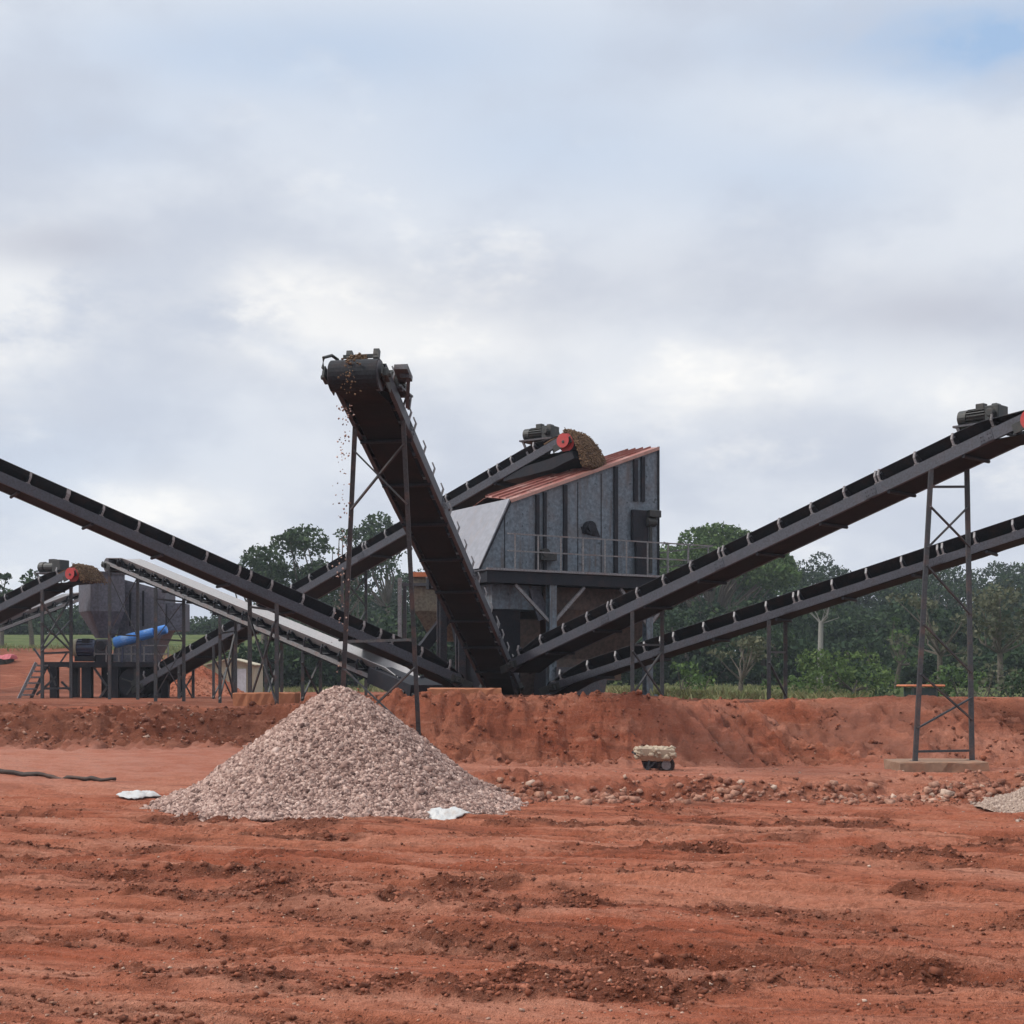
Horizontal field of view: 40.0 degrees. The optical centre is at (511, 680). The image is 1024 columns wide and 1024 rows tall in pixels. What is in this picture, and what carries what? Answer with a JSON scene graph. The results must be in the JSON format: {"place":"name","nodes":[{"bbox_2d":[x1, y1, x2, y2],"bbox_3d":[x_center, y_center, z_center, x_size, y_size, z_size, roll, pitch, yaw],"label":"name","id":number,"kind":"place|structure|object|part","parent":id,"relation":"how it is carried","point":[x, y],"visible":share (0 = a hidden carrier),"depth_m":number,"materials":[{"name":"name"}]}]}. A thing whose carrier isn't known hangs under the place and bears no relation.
{"place":"outdoors","nodes":[
{"label":"outdoors","id":0,"kind":"place"},
{"bbox_2d":[0,635,1023,1023],"bbox_3d":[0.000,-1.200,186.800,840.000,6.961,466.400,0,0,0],"label":"ground","id":1,"kind":"structure","parent":0,"point":[178,763],"depth_m":14.88,"materials":[{"name":"brown soil"}]},
{"bbox_2d":[0,572,11,645],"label":"broadleaf tree","id":2,"kind":"object","parent":1,"relation":"on","point":[6,576],"visible":0.35,"depth_m":99.91,"materials":[{"name":"green plant"}]},
{"bbox_2d":[0,654,16,664],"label":"tarp","id":3,"kind":"object","parent":1,"relation":"on","point":[7,658],"visible":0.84,"depth_m":69.49,"materials":[{"name":"fabric"}]},
{"bbox_2d":[18,568,38,645],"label":"broadleaf tree","id":4,"kind":"object","parent":1,"relation":"on","point":[30,626],"visible":0.23,"depth_m":99.87,"materials":[{"name":"green plant"}]},
{"bbox_2d":[40,587,72,697],"bbox_3d":[-15.854,-1.296,48.989,1.341,3.937,0.283,0,0,-44],"label":"support trestle","id":5,"kind":"object","parent":1,"relation":"on","point":[43,641],"visible":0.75,"depth_m":48.89,"materials":[{"name":"metal"}]},
{"bbox_2d":[0,559,94,622],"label":"belt conveyor","id":6,"kind":"object","parent":5,"relation":"on","point":[21,599],"visible":0.84,"depth_m":49.00,"materials":[{"name":"metal"}]},
{"bbox_2d":[58,563,107,584],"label":"pouring soil","id":7,"kind":"structure","parent":6,"relation":"attached to","point":[90,573],"depth_m":48.23,"materials":[{"name":"beige gravel"}]},
{"bbox_2d":[79,571,124,637],"bbox_3d":[-14.703,-2.680,50.400,1.320,2.344,1.320,0,0,-36],"label":"feed hopper","id":8,"kind":"object","parent":6,"relation":"attached to","point":[93,605],"visible":0.64,"depth_m":50.02,"materials":[{"name":"metal"}]},
{"bbox_2d":[0,769,116,781],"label":"hose","id":9,"kind":"object","parent":1,"relation":"on","point":[26,774],"visible":0.98,"depth_m":25.28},
{"bbox_2d":[33,645,181,697],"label":"crusher platform","id":10,"kind":"structure","parent":1,"relation":"on","point":[87,678],"depth_m":49.66,"materials":[{"name":"metal"}]},
{"bbox_2d":[17,662,47,697],"bbox_3d":[-16.811,0.100,49.292,1.225,1.482,0.300,0,0,-36],"label":"step ladder","id":11,"kind":"object","parent":10,"relation":"attached to","point":[34,689],"visible":0.74,"depth_m":49.21,"materials":[{"name":"metal"}]},
{"bbox_2d":[73,638,94,660],"bbox_3d":[-15.092,-1.069,49.800,0.800,0.800,0.660,0,0,0],"label":"electric motor","id":12,"kind":"object","parent":10,"relation":"on","point":[83,649],"visible":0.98,"depth_m":49.55,"materials":[{"name":"blue paint"}]},
{"bbox_2d":[95,639,112,661],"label":"gear drive","id":13,"kind":"structure","parent":10,"relation":"on","point":[100,644],"depth_m":49.60,"materials":[{"name":"metal"}]},
{"bbox_2d":[106,667,160,697],"bbox_3d":[-13.533,0.090,50.800,1.893,1.228,2.200,0,0,0],"label":"jaw crusher","id":14,"kind":"object","parent":10,"relation":"attached to","point":[127,680],"visible":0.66,"depth_m":49.78,"materials":[{"name":"paint"}]},
{"bbox_2d":[112,625,167,662],"bbox_3d":[-13.093,-1.287,49.550,1.930,1.331,0.400,0,0,0],"label":"belt guard","id":15,"kind":"object","parent":10,"relation":"attached to","point":[123,641],"visible":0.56,"depth_m":49.40,"materials":[{"name":"blue paint"}]},
{"bbox_2d":[113,580,189,661],"bbox_3d":[-13.261,-2.186,51.765,2.600,3.024,1.670,0,0,0],"label":"steel bin","id":16,"kind":"object","parent":10,"relation":"on","point":[169,608],"visible":0.6,"depth_m":51.00,"materials":[{"name":"metal"}]},
{"bbox_2d":[108,567,139,699],"bbox_3d":[-12.587,-1.492,45.588,1.093,4.327,0.234,0,0,-8],"label":"support trestle","id":17,"kind":"object","parent":1,"relation":"on","point":[137,633],"visible":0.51,"depth_m":45.56,"materials":[{"name":"metal"}]},
{"bbox_2d":[116,790,160,798],"bbox_3d":[-6.154,1.924,23.209,0.748,0.244,0.570,0,0,-23],"label":"plastic sheet","id":18,"kind":"object","parent":1,"relation":"on","point":[135,794],"visible":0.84,"depth_m":23.04,"materials":[{"name":"white plastic"}]},
{"bbox_2d":[152,587,185,701],"bbox_3d":[-10.469,-1.080,43.024,1.057,3.503,0.239,0,0,-15],"label":"support trestle","id":19,"kind":"object","parent":1,"relation":"on","point":[183,649],"visible":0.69,"depth_m":42.97,"materials":[{"name":"metal"}]},
{"bbox_2d":[178,665,194,698],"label":"support trestle","id":20,"kind":"object","parent":1,"relation":"on","point":[192,695],"visible":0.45,"depth_m":49.01,"materials":[{"name":"metal"}]},
{"bbox_2d":[131,424,584,693],"bbox_3d":[-5.587,-3.444,45.017,18.442,7.880,1.290,0,0,34],"label":"belt conveyor","id":21,"kind":"object","parent":20,"relation":"on","point":[535,459],"visible":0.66,"depth_m":43.28,"materials":[{"name":"metal"}]},
{"bbox_2d":[544,427,606,469],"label":"pouring soil","id":22,"kind":"structure","parent":21,"relation":"attached to","point":[591,457],"depth_m":39.48,"materials":[{"name":"gravel"}]},
{"bbox_2d":[170,665,245,696],"bbox_3d":[-12.464,0.063,56.000,4.400,1.412,4.400,0,0,0],"label":"earth mound","id":23,"kind":"object","parent":1,"relation":"on","point":[203,680],"visible":0.35,"depth_m":55.02,"materials":[{"name":"orange soil"}]},
{"bbox_2d":[212,645,233,698],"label":"support trestle","id":24,"kind":"object","parent":1,"relation":"on","point":[214,662],"visible":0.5,"depth_m":47.55,"materials":[{"name":"metal"}]},
{"bbox_2d":[218,616,236,702],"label":"support trestle","id":25,"kind":"object","parent":1,"relation":"on","point":[220,650],"visible":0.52,"depth_m":39.92,"materials":[{"name":"metal"}]},
{"bbox_2d":[204,658,262,691],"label":"shed","id":26,"kind":"structure","parent":1,"relation":"on","point":[242,675],"depth_m":66.00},
{"bbox_2d":[237,669,245,691],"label":"door","id":27,"kind":"structure","parent":26,"relation":"in","point":[241,673],"depth_m":65.94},
{"bbox_2d":[235,543,289,643],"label":"broadleaf tree","id":28,"kind":"object","parent":1,"relation":"on","point":[261,559],"visible":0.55,"depth_m":101.44,"materials":[{"name":"green plant"}]},
{"bbox_2d":[248,599,278,704],"bbox_3d":[-5.943,-0.641,33.593,1.256,2.624,0.254,0,0,41],"label":"support trestle","id":29,"kind":"object","parent":1,"relation":"on","point":[276,628],"visible":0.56,"depth_m":33.45,"materials":[{"name":"metal"}]},
{"bbox_2d":[0,458,472,687],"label":"belt conveyor","id":30,"kind":"object","parent":29,"relation":"on","point":[51,497],"visible":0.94,"depth_m":32.71,"materials":[{"name":"metal"}]},
{"bbox_2d":[232,692,299,705],"bbox_3d":[-5.912,0.598,33.949,1.499,0.630,0.938,0,0,0],"label":"concrete pad","id":31,"kind":"object","parent":1,"relation":"on","point":[247,698],"visible":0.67,"depth_m":33.50,"materials":[{"name":"brown concrete"}]},
{"bbox_2d":[264,636,282,691],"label":"support trestle","id":32,"kind":"object","parent":1,"relation":"on","point":[267,663],"visible":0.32,"depth_m":37.97,"materials":[{"name":"metal"}]},
{"bbox_2d":[101,558,442,696],"bbox_3d":[-7.505,-1.738,39.438,1.060,4.499,17.526,0,0,-40],"label":"belt conveyor","id":33,"kind":"object","parent":32,"relation":"on","point":[381,672],"visible":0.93,"depth_m":37.85,"materials":[{"name":"metal"}]},
{"bbox_2d":[250,523,357,642],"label":"broadleaf tree","id":34,"kind":"object","parent":1,"relation":"on","point":[294,538],"visible":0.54,"depth_m":103.92,"materials":[{"name":"green plant"}]},
{"bbox_2d":[301,652,321,700],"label":"support trestle","id":35,"kind":"object","parent":1,"relation":"on","point":[303,667],"visible":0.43,"depth_m":36.47,"materials":[{"name":"metal"}]},
{"bbox_2d":[139,685,528,821],"bbox_3d":[-2.751,1.132,23.379,6.085,2.100,6.043,0,0,0],"label":"gravel pile","id":36,"kind":"object","parent":1,"relation":"on","point":[339,752],"visible":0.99,"depth_m":21.84,"materials":[{"name":"beige gravel"}]},
{"bbox_2d":[427,807,470,819],"bbox_3d":[-0.940,2.000,20.844,0.666,0.256,0.557,0,0,0],"label":"plastic sheet","id":37,"kind":"object","parent":36,"relation":"on","point":[438,813],"visible":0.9,"depth_m":20.75,"materials":[{"name":"white plastic"}]},
{"bbox_2d":[325,528,371,616],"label":"broadleaf tree","id":38,"kind":"object","parent":1,"relation":"on","point":[338,551],"visible":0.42,"depth_m":112.05,"materials":[{"name":"green plant"}]},
{"bbox_2d":[341,571,367,695],"bbox_3d":[-5.003,-1.440,44.618,0.254,4.110,1.253,0,0,42],"label":"support trestle","id":39,"kind":"object","parent":1,"relation":"on","point":[365,602],"visible":0.33,"depth_m":44.95,"materials":[{"name":"metal"}]},
{"bbox_2d":[336,590,387,626],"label":"broadleaf tree","id":40,"kind":"object","parent":1,"relation":"on","point":[359,594],"visible":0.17,"depth_m":109.80,"materials":[{"name":"green plant"}]},
{"bbox_2d":[343,511,412,619],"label":"broadleaf tree","id":41,"kind":"object","parent":1,"relation":"on","point":[370,529],"visible":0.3,"depth_m":133.95,"materials":[{"name":"green plant"}]},
{"bbox_2d":[341,420,420,735],"bbox_3d":[-2.669,-1.458,26.317,2.157,6.436,1.601,0,0,20],"label":"support trestle","id":42,"kind":"object","parent":1,"relation":"on","point":[406,501],"visible":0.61,"depth_m":26.00,"materials":[{"name":"metal"}]},
{"bbox_2d":[321,348,523,694],"bbox_3d":[-1.369,-2.639,31.024,1.415,6.135,14.916,0,0,10],"label":"belt conveyor","id":43,"kind":"object","parent":42,"relation":"on","point":[378,409],"visible":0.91,"depth_m":28.27,"materials":[{"name":"metal"}]},
{"bbox_2d":[330,405,354,672],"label":"falling gravel","id":44,"kind":"structure","parent":43,"relation":"attached to","point":[342,499],"depth_m":23.46,"materials":[{"name":"gravel"}]},
{"bbox_2d":[337,352,367,394],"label":"pouring soil","id":45,"kind":"structure","parent":43,"relation":"on","point":[359,355],"depth_m":23.75,"materials":[{"name":"gravel"}]},
{"bbox_2d":[398,572,453,649],"bbox_3d":[-2.231,-1.400,43.537,2.500,3.800,2.726,0,0,0],"label":"steel hopper","id":46,"kind":"object","parent":1,"relation":"on","point":[425,600],"visible":0.26,"depth_m":43.01,"materials":[{"name":"orange paint"}]},
{"bbox_2d":[0,643,877,699],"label":"grass","id":47,"kind":"structure","parent":1,"relation":"on","point":[724,691],"depth_m":45.19,"materials":[{"name":"green plant"}]},
{"bbox_2d":[428,688,501,695],"bbox_3d":[-1.057,0.463,31.500,1.657,0.592,1.030,0,0,0],"label":"concrete pad","id":48,"kind":"object","parent":1,"relation":"on","point":[467,691],"visible":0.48,"depth_m":31.00,"materials":[{"name":"brown concrete"}]},
{"bbox_2d":[0,798,1022,1023],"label":"pebbles","id":49,"kind":"object","parent":1,"relation":"on","point":[78,1020],"visible":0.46,"depth_m":10.93,"materials":[{"name":"beige stone"}]},
{"bbox_2d":[0,688,1023,1023],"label":"earth clods","id":50,"kind":"object","parent":1,"relation":"on","point":[490,944],"visible":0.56,"depth_m":11.14,"materials":[{"name":"brown soil"}]},
{"bbox_2d":[0,545,1023,687],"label":"wood","id":51,"kind":"object","parent":1,"relation":"on","point":[860,623],"visible":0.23,"depth_m":101.95,"materials":[{"name":"green plant"}]},
{"bbox_2d":[0,698,1023,804],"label":"rubble","id":52,"kind":"object","parent":1,"relation":"on","point":[946,793],"visible":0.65,"depth_m":24.04,"materials":[{"name":"stone"}]},
{"bbox_2d":[425,446,712,695],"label":"screen house","id":53,"kind":"structure","parent":1,"relation":"on","point":[549,552],"depth_m":38.92,"materials":[{"name":"paint"}]},
{"bbox_2d":[630,611,663,695],"bbox_3d":[3.172,-0.577,32.969,1.183,2.124,0.238,0,0,-37],"label":"support trestle","id":54,"kind":"object","parent":1,"relation":"on","point":[660,655],"visible":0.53,"depth_m":32.88,"materials":[{"name":"metal"}]},
{"bbox_2d":[631,745,676,770],"bbox_3d":[2.735,1.510,26.998,0.854,0.559,0.722,0,0,0],"label":"wheelbarrow","id":55,"kind":"object","parent":1,"relation":"on","point":[660,758],"visible":0.99,"depth_m":26.78,"materials":[{"name":"paint"}]},
{"bbox_2d":[670,661,707,690],"bbox_3d":[7.449,0.105,59.985,1.492,1.864,1.888,0,0,25],"label":"green shrub","id":56,"kind":"object","parent":1,"relation":"on","point":[684,671],"visible":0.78,"depth_m":60.12,"materials":[{"name":"green plant"}]},
{"bbox_2d":[684,669,716,692],"bbox_3d":[7.513,0.304,56.031,1.308,1.480,1.889,0,0,0],"label":"green shrub","id":57,"kind":"object","parent":1,"relation":"on","point":[700,682],"visible":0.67,"depth_m":56.00,"materials":[{"name":"green plant"}]},
{"bbox_2d":[660,521,802,615],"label":"dome tree","id":58,"kind":"object","parent":1,"relation":"on","point":[771,575],"visible":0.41,"depth_m":115.33,"materials":[{"name":"green plant"}]},
{"bbox_2d":[706,635,774,690],"bbox_3d":[9.415,-0.295,57.987,2.705,3.145,3.022,0,0,28],"label":"acacia tree","id":59,"kind":"object","parent":1,"relation":"on","point":[751,654],"visible":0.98,"depth_m":57.93,"materials":[{"name":"green plant"}]},
{"bbox_2d":[767,620,786,699],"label":"support trestle","id":60,"kind":"object","parent":1,"relation":"on","point":[770,667],"visible":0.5,"depth_m":33.71,"materials":[{"name":"metal"}]},
{"bbox_2d":[538,515,1023,694],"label":"belt conveyor","id":61,"kind":"object","parent":60,"relation":"on","point":[994,539],"visible":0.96,"depth_m":33.25,"materials":[{"name":"metal"}]},
{"bbox_2d":[760,675,806,693],"bbox_3d":[11.654,0.707,60.096,1.911,1.881,1.667,0,0,0],"label":"green shrub","id":62,"kind":"object","parent":1,"relation":"on","point":[801,684],"visible":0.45,"depth_m":60.04,"materials":[{"name":"green plant"}]},
{"bbox_2d":[795,669,838,694],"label":"green shrub","id":63,"kind":"object","parent":1,"relation":"on","point":[812,680],"visible":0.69,"depth_m":65.90,"materials":[{"name":"green plant"}]},
{"bbox_2d":[810,605,841,682],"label":"pale trunk tree","id":64,"kind":"object","parent":1,"relation":"on","point":[824,614],"visible":0.3,"depth_m":84.08,"materials":[{"name":"grey plant"}]},
{"bbox_2d":[795,646,900,694],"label":"green shrub","id":65,"kind":"object","parent":1,"relation":"on","point":[843,680],"visible":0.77,"depth_m":72.22,"materials":[{"name":"green plant"}]},
{"bbox_2d":[843,666,895,695],"bbox_3d":[16.072,0.733,63.798,3.071,2.812,2.361,0,0,26],"label":"green shrub","id":66,"kind":"object","parent":1,"relation":"on","point":[858,674],"visible":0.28,"depth_m":63.78,"materials":[{"name":"green plant"}]},
{"bbox_2d":[883,616,918,687],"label":"grey tree","id":67,"kind":"object","parent":1,"relation":"on","point":[900,659],"visible":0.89,"depth_m":83.64,"materials":[{"name":"green plant"}]},
{"bbox_2d":[896,685,944,696],"bbox_3d":[17.151,1.225,58.350,1.960,2.081,3.100,0,0,0],"label":"bench","id":68,"kind":"object","parent":1,"relation":"on","point":[928,690],"visible":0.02,"depth_m":58.42,"materials":[{"name":"orange paint"}]},
{"bbox_3d":[17.151,0.710,58.980,1.040,0.791,1.120,0,0,0],"label":"window","id":69,"kind":"part","parent":68,"relation":"part of","materials":[{"name":"glass"}]},
{"bbox_2d":[885,589,981,684],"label":"grey tree","id":70,"kind":"object","parent":1,"relation":"on","point":[938,652],"visible":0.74,"depth_m":77.76,"materials":[{"name":"green plant"}]},
{"bbox_2d":[884,758,989,772],"bbox_3d":[8.154,1.772,27.100,1.698,0.482,1.231,0,0,0],"label":"concrete pad","id":71,"kind":"object","parent":1,"relation":"on","point":[952,765],"visible":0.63,"depth_m":26.50,"materials":[{"name":"beige concrete"}]},
{"bbox_2d":[909,469,974,760],"bbox_3d":[8.287,-1.282,27.182,1.467,5.692,0.470,0,0,-14],"label":"support trestle","id":72,"kind":"object","parent":71,"relation":"on","point":[968,610],"visible":0.95,"depth_m":27.07,"materials":[{"name":"metal"}]},
{"bbox_2d":[500,403,1023,673],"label":"belt conveyor","id":73,"kind":"object","parent":72,"relation":"on","point":[976,439],"visible":1,"depth_m":29.64,"materials":[{"name":"metal"}]},
{"bbox_2d":[929,569,955,604],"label":"ridge tree","id":74,"kind":"object","parent":1,"relation":"on","point":[949,574],"visible":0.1,"depth_m":159.58,"materials":[{"name":"green plant"}]},
{"bbox_2d":[925,664,988,696],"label":"green shrub","id":75,"kind":"object","parent":1,"relation":"on","point":[946,682],"visible":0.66,"depth_m":65.73,"materials":[{"name":"green plant"}]},
{"bbox_2d":[955,656,1021,696],"bbox_3d":[20.817,0.474,62.038,3.456,3.270,3.391,0,0,0],"label":"shrub","id":76,"kind":"object","parent":1,"relation":"on","point":[988,689],"visible":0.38,"depth_m":61.95,"materials":[{"name":"green plant"}]},
{"bbox_2d":[959,579,1023,690],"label":"grey tree","id":77,"kind":"object","parent":1,"relation":"on","point":[989,604],"visible":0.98,"depth_m":73.55,"materials":[{"name":"green plant"}]},
{"bbox_2d":[970,786,1023,821],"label":"gravel pile","id":78,"kind":"object","parent":1,"relation":"on","point":[1012,802],"visible":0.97,"depth_m":22.48,"materials":[{"name":"beige gravel"}]},
{"bbox_2d":[994,668,1023,696],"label":"green shrub","id":79,"kind":"object","parent":1,"relation":"on","point":[1013,689],"visible":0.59,"depth_m":59.74,"materials":[{"name":"green plant"}]},
{"bbox_2d":[0,0,1023,650],"label":"sky","id":80,"kind":"structure","parent":0,"point":[775,248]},
{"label":"support trestle","id":81,"kind":"object","parent":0,"visible":0},
{"bbox_2d":[0,592,78,631],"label":"belt conveyor","id":82,"kind":"object","parent":81,"relation":"on","point":[61,600],"visible":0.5,"depth_m":63.63,"materials":[{"name":"metal"}]}
]}

